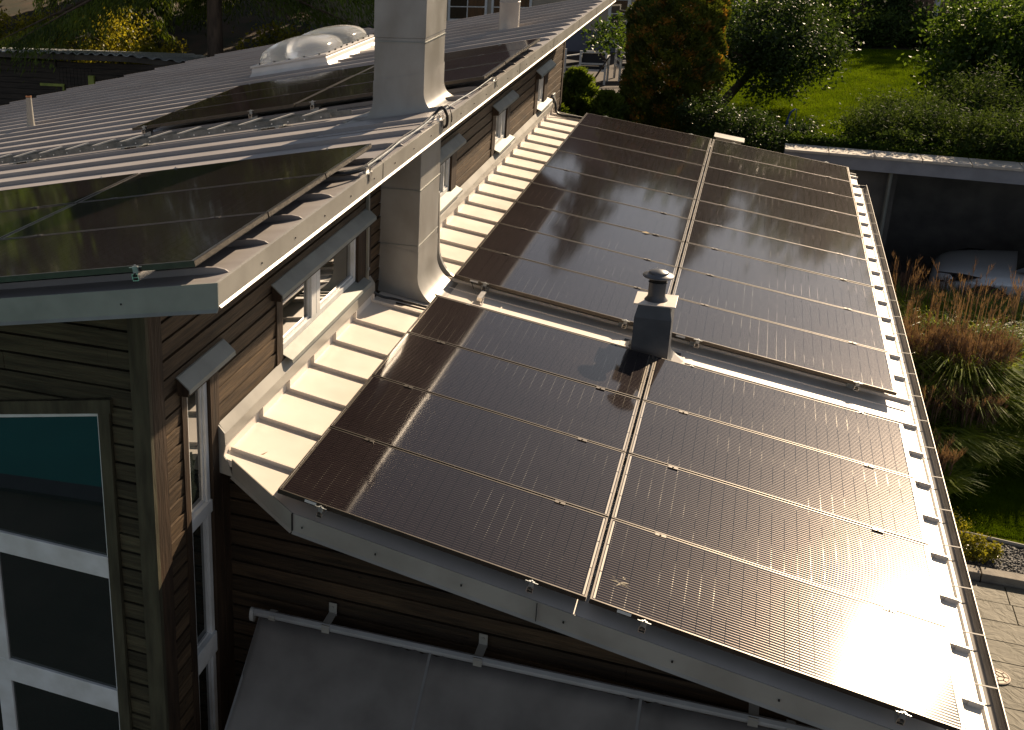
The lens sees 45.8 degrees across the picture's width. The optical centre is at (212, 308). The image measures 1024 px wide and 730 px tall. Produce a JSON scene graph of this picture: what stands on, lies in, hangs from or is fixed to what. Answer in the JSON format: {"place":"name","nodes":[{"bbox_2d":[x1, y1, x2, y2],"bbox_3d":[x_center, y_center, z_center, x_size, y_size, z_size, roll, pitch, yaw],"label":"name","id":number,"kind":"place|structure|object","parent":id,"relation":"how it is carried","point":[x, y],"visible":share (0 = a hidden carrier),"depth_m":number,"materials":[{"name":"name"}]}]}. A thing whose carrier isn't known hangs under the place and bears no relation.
{"place":"outdoors","nodes":[
{"label":"outdoors","id":0,"kind":"place"},
{"bbox_2d":[0,0,952,124],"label":"terrain","id":1,"kind":"structure","parent":0,"point":[196,43],"depth_m":51.17,"materials":[{"name":"green plant"}]},
{"bbox_2d":[0,0,85,61],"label":"yellow bush","id":2,"kind":"object","parent":1,"relation":"on","point":[5,16],"visible":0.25,"depth_m":45.43,"materials":[{"name":"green plant"}]},
{"bbox_2d":[0,47,206,105],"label":"shed","id":3,"kind":"structure","parent":1,"relation":"on","point":[41,80],"depth_m":35.70,"materials":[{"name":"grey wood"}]},
{"bbox_2d":[63,2,161,64],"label":"yellow bush","id":4,"kind":"object","parent":1,"relation":"on","point":[110,45],"visible":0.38,"depth_m":42.64,"materials":[{"name":"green plant"}]},
{"bbox_2d":[67,0,177,62],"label":"spruce tree","id":5,"kind":"object","parent":1,"relation":"on","point":[165,37],"visible":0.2,"depth_m":46.25,"materials":[{"name":"green plant"}]},
{"bbox_2d":[0,0,374,88],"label":"spruce tree","id":6,"kind":"object","parent":1,"relation":"on","point":[212,10],"visible":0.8,"depth_m":36.01,"materials":[{"name":"green plant"}]},
{"bbox_2d":[310,0,635,52],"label":"beige house","id":7,"kind":"structure","parent":1,"relation":"on","point":[459,9],"depth_m":35.32,"materials":[{"name":"tile"}]},
{"bbox_2d":[447,0,487,20],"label":"window","id":8,"kind":"structure","parent":7,"relation":"in","point":[457,9],"depth_m":35.75,"materials":[{"name":"white glass"}]},
{"bbox_2d":[561,66,600,115],"bbox_3d":[7.553,-4.292,23.867,1.892,1.503,1.870,8,22,24],"label":"thuja","id":9,"kind":"object","parent":1,"relation":"on","point":[579,88],"visible":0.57,"depth_m":23.62,"materials":[{"name":"green plant"}]},
{"bbox_2d":[574,88,629,121],"bbox_3d":[8.010,-3.924,23.403,1.785,1.105,1.871,8,22,24],"label":"thuja","id":10,"kind":"object","parent":1,"relation":"on","point":[609,103],"visible":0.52,"depth_m":23.22,"materials":[{"name":"green plant"}]},
{"bbox_2d":[837,0,920,48],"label":"back shrub","id":11,"kind":"object","parent":1,"relation":"on","point":[882,30],"visible":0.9,"depth_m":33.53,"materials":[{"name":"green plant"}]},
{"bbox_2d":[889,0,953,49],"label":"back shrub","id":12,"kind":"object","parent":1,"relation":"on","point":[914,35],"visible":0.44,"depth_m":33.16,"materials":[{"name":"green plant"}]},
{"bbox_2d":[565,51,658,92],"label":"patio","id":13,"kind":"structure","parent":0,"point":[612,83],"depth_m":30.51,"materials":[{"name":"grey wood"}]},
{"bbox_2d":[580,11,626,78],"bbox_3d":[9.362,-5.930,26.987,1.494,2.149,1.159,8,22,24],"label":"garden tree","id":14,"kind":"object","parent":13,"relation":"on","point":[606,43],"visible":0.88,"depth_m":26.82,"materials":[{"name":"green plant"}]},
{"bbox_2d":[662,48,1018,147],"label":"lawn","id":15,"kind":"structure","parent":0,"point":[782,108],"depth_m":27.20,"materials":[{"name":"green plant"}]},
{"bbox_2d":[618,0,731,133],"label":"thuja","id":16,"kind":"object","parent":15,"relation":"on","point":[679,43],"visible":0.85,"depth_m":22.96,"materials":[{"name":"green plant"}]},
{"bbox_2d":[668,82,746,142],"bbox_3d":[9.703,-3.699,22.362,1.457,1.342,1.269,-1,20,2],"label":"hedge shrub","id":17,"kind":"object","parent":15,"relation":"on","point":[696,115],"visible":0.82,"depth_m":22.27,"materials":[{"name":"green plant"}]},
{"bbox_2d":[706,100,780,146],"bbox_3d":[10.091,-3.339,21.719,1.367,1.085,1.294,-8,21,-17],"label":"hedge shrub","id":18,"kind":"object","parent":15,"relation":"on","point":[739,126],"visible":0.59,"depth_m":21.57,"materials":[{"name":"green plant"}]},
{"bbox_2d":[742,106,804,153],"bbox_3d":[10.432,-3.174,21.229,1.335,1.093,1.413,8,22,24],"label":"hedge shrub","id":19,"kind":"object","parent":15,"relation":"on","point":[775,140],"visible":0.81,"depth_m":21.08,"materials":[{"name":"green plant"}]},
{"bbox_2d":[719,0,874,107],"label":"apple tree","id":20,"kind":"object","parent":15,"relation":"on","point":[780,44],"visible":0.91,"depth_m":24.55,"materials":[{"name":"green plant"}]},
{"bbox_2d":[894,0,1023,111],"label":"shrub","id":21,"kind":"object","parent":15,"relation":"on","point":[983,31],"visible":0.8,"depth_m":23.95,"materials":[{"name":"green plant"}]},
{"bbox_2d":[889,271,926,290],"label":"driveway","id":22,"kind":"structure","parent":0,"point":[921,275],"depth_m":22.54,"materials":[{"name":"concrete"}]},
{"bbox_2d":[784,143,1023,273],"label":"garage","id":23,"kind":"structure","parent":22,"relation":"on","point":[928,208],"depth_m":21.86,"materials":[{"name":"stone"}]},
{"bbox_2d":[926,246,1023,302],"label":"parked car","id":24,"kind":"object","parent":22,"relation":"on","point":[953,262],"visible":0.58,"depth_m":20.06,"materials":[{"name":"paint"}]},
{"bbox_2d":[846,121,1023,161],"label":"lawn","id":25,"kind":"structure","parent":0,"point":[990,158],"depth_m":19.71,"materials":[{"name":"green plant"}]},
{"bbox_2d":[827,91,937,142],"bbox_3d":[12.085,-3.389,20.751,1.718,1.025,1.539,8,22,24],"label":"ground juniper","id":26,"kind":"object","parent":25,"relation":"on","point":[877,119],"visible":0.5,"depth_m":20.71,"materials":[{"name":"green plant"}]},
{"bbox_2d":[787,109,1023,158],"bbox_3d":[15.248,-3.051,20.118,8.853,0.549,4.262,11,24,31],"label":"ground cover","id":27,"kind":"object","parent":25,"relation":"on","point":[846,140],"visible":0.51,"depth_m":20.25,"materials":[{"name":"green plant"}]},
{"bbox_2d":[828,95,1023,158],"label":"ivy","id":28,"kind":"object","parent":25,"relation":"on","point":[945,137],"visible":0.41,"depth_m":20.01,"materials":[{"name":"green plant"}]},
{"bbox_2d":[866,88,998,150],"bbox_3d":[12.941,-3.454,20.616,2.285,1.190,2.121,8,22,24],"label":"ground juniper","id":29,"kind":"object","parent":25,"relation":"on","point":[928,117],"visible":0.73,"depth_m":20.30,"materials":[{"name":"green plant"}]},
{"bbox_2d":[875,68,1009,125],"bbox_3d":[13.879,-3.816,21.477,2.043,1.321,2.036,-6,20,-11],"label":"ground juniper","id":30,"kind":"object","parent":25,"relation":"on","point":[948,97],"visible":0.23,"depth_m":21.33,"materials":[{"name":"green plant"}]},
{"bbox_2d":[922,54,1023,120],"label":"ground juniper","id":31,"kind":"object","parent":25,"relation":"on","point":[1003,95],"visible":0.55,"depth_m":21.55,"materials":[{"name":"green plant"}]},
{"bbox_2d":[933,93,1023,161],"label":"ground juniper","id":32,"kind":"object","parent":25,"relation":"on","point":[1012,128],"visible":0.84,"depth_m":19.39,"materials":[{"name":"green plant"}]},
{"bbox_2d":[892,251,1004,334],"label":"ornamental grass","id":33,"kind":"object","parent":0,"point":[923,292],"depth_m":17.48,"materials":[{"name":"brown plant"}]},
{"bbox_2d":[893,284,1018,388],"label":"ornamental grass","id":34,"kind":"object","parent":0,"point":[922,317],"depth_m":16.14,"materials":[{"name":"brown plant"}]},
{"bbox_2d":[902,285,1023,424],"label":"ornamental grass","id":35,"kind":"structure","parent":0,"point":[1017,370],"depth_m":15.62,"materials":[{"name":"green plant"}]},
{"bbox_2d":[917,371,1022,475],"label":"ornamental grass","id":36,"kind":"object","parent":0,"point":[963,436],"depth_m":14.84,"materials":[{"name":"plant"}]},
{"bbox_2d":[948,451,1023,547],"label":"lawn","id":37,"kind":"structure","parent":0,"point":[1013,540],"depth_m":13.99,"materials":[{"name":"green plant"}]},
{"bbox_2d":[971,581,1023,729],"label":"paving","id":38,"kind":"structure","parent":0,"point":[1003,628],"depth_m":11.94,"materials":[{"name":"stone"}]},
{"label":"ground","id":39,"kind":"structure","parent":0,"visible":0},
{"bbox_2d":[0,0,984,729],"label":"house","id":40,"kind":"structure","parent":39,"relation":"on","point":[160,536],"depth_m":8.36,"materials":[{"name":"brown wood"}]},
{"bbox_2d":[0,397,132,729],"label":"window","id":41,"kind":"structure","parent":40,"relation":"in","point":[64,663],"depth_m":8.10,"materials":[{"name":"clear glass"}]},
{"bbox_2d":[0,108,351,164],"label":"roof walkway","id":42,"kind":"structure","parent":40,"relation":"attached to","point":[260,124],"depth_m":12.57,"materials":[{"name":"metal"}]},
{"bbox_2d":[142,83,249,135],"bbox_3d":[-0.149,-2.596,14.873,0.099,0.156,3.212,8,22,24],"label":"mounting rail","id":43,"kind":"object","parent":40,"relation":"attached to","point":[147,132],"visible":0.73,"depth_m":13.62,"materials":[{"name":"metal"}]},
{"bbox_2d":[132,89,324,130],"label":"solar panel","id":44,"kind":"object","parent":43,"relation":"attached to","point":[236,109],"visible":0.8,"depth_m":13.44,"materials":[{"name":"black glass"}]},
{"bbox_2d":[173,75,353,111],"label":"solar panel","id":45,"kind":"object","parent":43,"relation":"attached to","point":[275,91],"visible":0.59,"depth_m":14.43,"materials":[{"name":"black glass"}]},
{"bbox_2d":[175,338,235,729],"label":"window","id":46,"kind":"structure","parent":40,"relation":"in","point":[197,387],"depth_m":8.41,"materials":[{"name":"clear glass"}]},
{"bbox_2d":[129,148,329,280],"bbox_3d":[0.238,-0.683,7.749,0.099,0.156,3.204,8,22,24],"label":"mounting rail","id":47,"kind":"object","parent":40,"relation":"attached to","point":[137,275],"visible":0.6,"depth_m":6.41,"materials":[{"name":"metal"}]},
{"bbox_2d":[0,212,267,282],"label":"solar panel","id":48,"kind":"object","parent":47,"relation":"attached to","point":[179,244],"visible":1,"depth_m":6.95,"materials":[{"name":"black glass"}]},
{"bbox_2d":[0,174,325,239],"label":"solar panel","id":49,"kind":"object","parent":47,"relation":"on","point":[271,197],"visible":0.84,"depth_m":7.98,"materials":[{"name":"black glass"}]},
{"bbox_2d":[77,143,371,202],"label":"solar panel","id":50,"kind":"object","parent":47,"relation":"attached to","point":[328,162],"visible":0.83,"depth_m":8.88,"materials":[{"name":"black glass"}]},
{"bbox_2d":[247,68,342,119],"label":"mounting rail","id":51,"kind":"object","parent":40,"relation":"attached to","point":[252,115],"visible":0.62,"depth_m":12.95,"materials":[{"name":"metal"}]},
{"bbox_2d":[209,64,373,97],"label":"solar panel","id":52,"kind":"object","parent":51,"relation":"attached to","point":[297,80],"visible":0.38,"depth_m":15.36,"materials":[{"name":"black glass"}]},
{"bbox_2d":[250,25,374,76],"bbox_3d":[1.897,-4.372,19.379,1.788,0.659,2.820,8,22,24],"label":"skylight","id":53,"kind":"object","parent":40,"relation":"on","point":[328,45],"visible":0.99,"depth_m":18.53,"materials":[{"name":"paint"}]},
{"bbox_2d":[270,208,376,367],"bbox_3d":[1.020,-0.235,10.203,0.174,0.785,2.560,8,22,24],"label":"window","id":54,"kind":"structure","parent":40,"relation":"in","point":[314,293],"depth_m":10.04,"materials":[{"name":"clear glass"}]},
{"bbox_2d":[315,0,457,303],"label":"chimney","id":55,"kind":"object","parent":40,"relation":"on","point":[409,63],"visible":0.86,"depth_m":11.25,"materials":[{"name":"metal"}]},
{"bbox_2d":[315,304,468,517],"bbox_3d":[1.606,0.708,9.554,0.120,0.150,4.270,8,22,24],"label":"mounting rail","id":56,"kind":"object","parent":40,"relation":"attached to","point":[321,511],"visible":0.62,"depth_m":7.76,"materials":[{"name":"metal"}]},
{"bbox_2d":[277,427,607,601],"bbox_3d":[1.605,1.368,7.956,2.096,0.035,1.041,17,26,20],"label":"solar panel","id":57,"kind":"object","parent":56,"relation":"attached to","point":[547,543],"visible":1,"depth_m":7.88,"materials":[{"name":"black glass"}]},
{"bbox_2d":[330,375,625,517],"bbox_3d":[2.052,1.025,8.852,2.096,0.036,1.040,17,26,20],"label":"solar panel","id":58,"kind":"object","parent":56,"relation":"attached to","point":[550,464],"visible":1,"depth_m":8.80,"materials":[{"name":"black glass"}]},
{"bbox_2d":[372,332,639,452],"bbox_3d":[2.498,0.683,9.749,2.096,0.037,1.040,17,26,20],"label":"solar panel","id":59,"kind":"object","parent":56,"relation":"attached to","point":[589,413],"visible":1,"depth_m":9.70,"materials":[{"name":"black glass"}]},
{"bbox_2d":[407,296,651,399],"bbox_3d":[2.945,0.338,10.644,2.096,0.035,1.040,17,26,20],"label":"solar panel","id":60,"kind":"object","parent":56,"relation":"attached to","point":[582,359],"visible":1,"depth_m":10.60,"materials":[{"name":"black glass"}]},
{"bbox_2d":[439,133,466,213],"bbox_3d":[2.764,-1.583,13.701,0.174,0.765,1.430,8,22,24],"label":"window","id":61,"kind":"structure","parent":40,"relation":"in","point":[448,190],"depth_m":13.95,"materials":[{"name":"white glass"}]},
{"bbox_2d":[490,90,518,156],"bbox_3d":[4.180,-2.670,16.542,0.174,0.765,1.380,8,22,24],"label":"window","id":62,"kind":"structure","parent":40,"relation":"in","point":[501,138],"depth_m":16.56,"materials":[{"name":"white glass"}]},
{"bbox_2d":[224,602,821,729],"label":"awning","id":63,"kind":"object","parent":40,"relation":"attached to","point":[297,677],"visible":0.97,"depth_m":8.08,"materials":[{"name":"metal"}]},
{"bbox_2d":[480,116,606,290],"bbox_3d":[4.826,-1.751,15.990,0.120,0.150,9.576,8,22,24],"label":"mounting rail","id":64,"kind":"object","parent":40,"relation":"attached to","point":[484,287],"visible":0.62,"depth_m":12.11,"materials":[{"name":"metal"}]},
{"bbox_2d":[454,247,647,324],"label":"solar panel","id":65,"kind":"object","parent":64,"relation":"on","point":[614,301],"visible":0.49,"depth_m":12.11,"materials":[{"name":"black glass"}]},
{"bbox_2d":[497,201,683,266],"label":"solar panel","id":66,"kind":"object","parent":64,"relation":"attached to","point":[630,242],"visible":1,"depth_m":13.89,"materials":[{"name":"black glass"}]},
{"bbox_2d":[531,165,694,219],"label":"solar panel","id":67,"kind":"object","parent":64,"relation":"attached to","point":[629,195],"visible":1,"depth_m":15.68,"materials":[{"name":"black glass"}]},
{"bbox_2d":[544,150,699,199],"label":"solar panel","id":68,"kind":"object","parent":64,"relation":"on","point":[646,179],"visible":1,"depth_m":16.58,"materials":[{"name":"black glass"}]},
{"bbox_2d":[619,269,691,364],"bbox_3d":[4.262,0.088,10.866,0.740,0.953,0.570,8,22,24],"label":"flue","id":69,"kind":"object","parent":40,"relation":"on","point":[653,322],"visible":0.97,"depth_m":10.75,"materials":[{"name":"paint"}]},
{"bbox_2d":[618,133,692,328],"bbox_3d":[6.112,-1.366,15.496,0.120,0.150,9.576,8,22,24],"label":"mounting rail","id":70,"kind":"object","parent":40,"relation":"attached to","point":[624,324],"visible":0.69,"depth_m":11.62,"materials":[{"name":"metal"}]},
{"bbox_2d":[478,223,676,294],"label":"solar panel","id":71,"kind":"object","parent":70,"relation":"attached to","point":[596,262],"visible":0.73,"depth_m":13.03,"materials":[{"name":"black glass"}]},
{"bbox_2d":[515,182,689,241],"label":"solar panel","id":72,"kind":"object","parent":70,"relation":"attached to","point":[612,213],"visible":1,"depth_m":14.79,"materials":[{"name":"black glass"}]},
{"bbox_2d":[557,137,703,181],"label":"solar panel","id":73,"kind":"object","parent":70,"relation":"attached to","point":[640,160],"visible":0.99,"depth_m":17.48,"materials":[{"name":"black glass"}]},
{"bbox_2d":[567,124,707,166],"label":"solar panel","id":74,"kind":"object","parent":70,"relation":"attached to","point":[646,146],"visible":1,"depth_m":18.37,"materials":[{"name":"black glass"}]},
{"bbox_2d":[578,113,711,151],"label":"solar panel","id":75,"kind":"object","parent":70,"relation":"on","point":[650,132],"visible":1,"depth_m":19.27,"materials":[{"name":"black glass"}]},
{"bbox_2d":[689,142,735,347],"bbox_3d":[6.732,-1.181,15.258,0.120,0.150,9.576,8,22,24],"label":"mounting rail","id":76,"kind":"object","parent":40,"relation":"attached to","point":[695,344],"visible":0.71,"depth_m":11.38,"materials":[{"name":"metal"}]},
{"bbox_2d":[672,268,887,351],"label":"solar panel","id":77,"kind":"object","parent":76,"relation":"on","point":[834,322],"visible":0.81,"depth_m":12.26,"materials":[{"name":"black glass"}]},
{"bbox_2d":[701,166,858,216],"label":"solar panel","id":78,"kind":"object","parent":76,"relation":"on","point":[787,192],"visible":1,"depth_m":16.75,"materials":[{"name":"black glass"}]},
{"bbox_2d":[826,161,861,390],"bbox_3d":[8.018,-0.796,14.764,0.120,0.150,9.576,8,22,24],"label":"mounting rail","id":79,"kind":"object","parent":40,"relation":"attached to","point":[855,387],"visible":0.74,"depth_m":10.88,"materials":[{"name":"metal"}]},
{"bbox_2d":[679,242,880,316],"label":"solar panel","id":80,"kind":"object","parent":79,"relation":"attached to","point":[852,296],"visible":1,"depth_m":13.16,"materials":[{"name":"black glass"}]},
{"bbox_2d":[686,220,873,286],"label":"solar panel","id":81,"kind":"object","parent":79,"relation":"attached to","point":[804,258],"visible":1,"depth_m":14.05,"materials":[{"name":"black glass"}]},
{"bbox_2d":[692,200,868,260],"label":"solar panel","id":82,"kind":"object","parent":79,"relation":"attached to","point":[785,230],"visible":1,"depth_m":14.96,"materials":[{"name":"black glass"}]},
{"bbox_2d":[697,182,863,237],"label":"solar panel","id":83,"kind":"object","parent":79,"relation":"attached to","point":[789,211],"visible":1,"depth_m":15.85,"materials":[{"name":"black glass"}]},
{"bbox_2d":[706,152,854,197],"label":"solar panel","id":84,"kind":"object","parent":79,"relation":"attached to","point":[781,174],"visible":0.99,"depth_m":17.66,"materials":[{"name":"black glass"}]},
{"bbox_2d":[710,139,850,181],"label":"solar panel","id":85,"kind":"object","parent":79,"relation":"attached to","point":[820,168],"visible":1,"depth_m":18.55,"materials":[{"name":"black glass"}]},
{"bbox_2d":[672,299,896,395],"bbox_3d":[5.601,0.342,11.401,2.096,0.035,1.041,17,26,20],"label":"solar panel","id":86,"kind":"object","parent":79,"relation":"attached to","point":[828,357],"visible":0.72,"depth_m":11.32,"materials":[{"name":"black glass"}]},
{"bbox_2d":[856,411,911,725],"bbox_3d":[4.798,1.664,8.329,0.120,0.150,4.270,8,22,24],"label":"mounting rail","id":87,"kind":"object","parent":40,"relation":"attached to","point":[900,717],"visible":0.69,"depth_m":6.54,"materials":[{"name":"metal"}]},
{"bbox_2d":[589,519,967,729],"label":"solar panel","id":88,"kind":"object","parent":87,"relation":"attached to","point":[861,649],"visible":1,"depth_m":7.15,"materials":[{"name":"black glass"}]},
{"bbox_2d":[611,454,945,627],"bbox_3d":[3.954,1.596,8.123,2.096,0.037,1.040,17,25,20],"label":"solar panel","id":89,"kind":"object","parent":87,"relation":"attached to","point":[857,561],"visible":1,"depth_m":8.07,"materials":[{"name":"black glass"}]},
{"bbox_2d":[629,401,927,544],"bbox_3d":[4.401,1.252,9.018,2.096,0.037,1.040,17,26,20],"label":"solar panel","id":90,"kind":"object","parent":87,"relation":"attached to","point":[843,488],"visible":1,"depth_m":8.96,"materials":[{"name":"black glass"}]},
{"bbox_2d":[643,356,913,478],"bbox_3d":[4.848,0.909,9.914,2.096,0.038,1.040,17,26,20],"label":"solar panel","id":91,"kind":"object","parent":87,"relation":"attached to","point":[858,437],"visible":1,"depth_m":9.87,"materials":[{"name":"black glass"}]},
{"bbox_2d":[859,185,1009,729],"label":"gutter","id":92,"kind":"object","parent":40,"relation":"attached to","point":[988,692],"visible":0.94,"depth_m":8.97,"materials":[{"name":"metal"}]},
{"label":"rail","id":93,"kind":"object","parent":40,"relation":"attached to","visible":0},
{"bbox_2d":[0,204,72,238],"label":"solar panel","id":94,"kind":"object","parent":93,"relation":"attached to","point":[13,221],"visible":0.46,"depth_m":8.81,"materials":[{"name":"black glass"}]},
{"bbox_2d":[0,173,137,211],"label":"solar panel","id":95,"kind":"object","parent":93,"relation":"attached to","point":[65,193],"visible":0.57,"depth_m":9.70,"materials":[{"name":"black glass"}]},
{"bbox_2d":[896,258,1023,366],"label":"ornamental grass","id":96,"kind":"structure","parent":39,"relation":"on","point":[924,306],"depth_m":17.19,"materials":[{"name":"brown plant"}]},
{"bbox_2d":[932,427,990,498],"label":"ornamental grass","id":97,"kind":"object","parent":39,"relation":"on","point":[955,479],"depth_m":14.39,"materials":[{"name":"green plant"}]},
{"bbox_2d":[902,309,1022,431],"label":"ornamental grass","id":98,"kind":"object","parent":39,"relation":"on","point":[931,335],"depth_m":15.80,"materials":[{"name":"plant"}]},
{"bbox_2d":[916,318,1023,438],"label":"ornamental grass","id":99,"kind":"object","parent":39,"relation":"on","point":[999,346],"depth_m":15.46,"materials":[{"name":"plant"}]},
{"bbox_2d":[927,379,1023,477],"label":"ornamental grass","id":100,"kind":"object","parent":39,"relation":"on","point":[987,413],"depth_m":14.96,"materials":[{"name":"plant"}]},
{"bbox_2d":[932,264,1023,355],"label":"ornamental grass","id":101,"kind":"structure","parent":39,"relation":"on","point":[1015,311],"depth_m":16.83,"materials":[{"name":"brown plant"}]},
{"bbox_2d":[960,537,1023,572],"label":"gravel bed","id":102,"kind":"object","parent":39,"relation":"on","point":[1021,557],"depth_m":13.21,"materials":[{"name":"grey gravel"}]},
{"bbox_2d":[958,527,1005,565],"bbox_3d":[8.856,2.798,13.268,0.573,0.455,0.547,8,22,24],"label":"golden shrub","id":103,"kind":"object","parent":102,"relation":"on","point":[982,550],"visible":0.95,"depth_m":13.21,"materials":[{"name":"yellow plant"}]},
{"bbox_2d":[966,564,1023,589],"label":"kerb","id":104,"kind":"structure","parent":39,"relation":"on","point":[997,577],"depth_m":12.84,"materials":[{"name":"concrete"}]},
{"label":"rail","id":105,"kind":"object","parent":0,"visible":0},
{"bbox_2d":[295,62,504,106],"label":"solar panel","id":106,"kind":"object","parent":105,"relation":"attached to","point":[469,74],"visible":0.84,"depth_m":12.48,"materials":[{"name":"black glass"}]},
{"bbox_2d":[329,48,523,87],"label":"solar panel","id":107,"kind":"object","parent":105,"relation":"attached to","point":[506,57],"visible":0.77,"depth_m":13.36,"materials":[{"name":"black glass"}]},
{"bbox_2d":[356,38,539,74],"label":"solar panel","id":108,"kind":"object","parent":105,"relation":"attached to","point":[526,44],"visible":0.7,"depth_m":14.20,"materials":[{"name":"black glass"}]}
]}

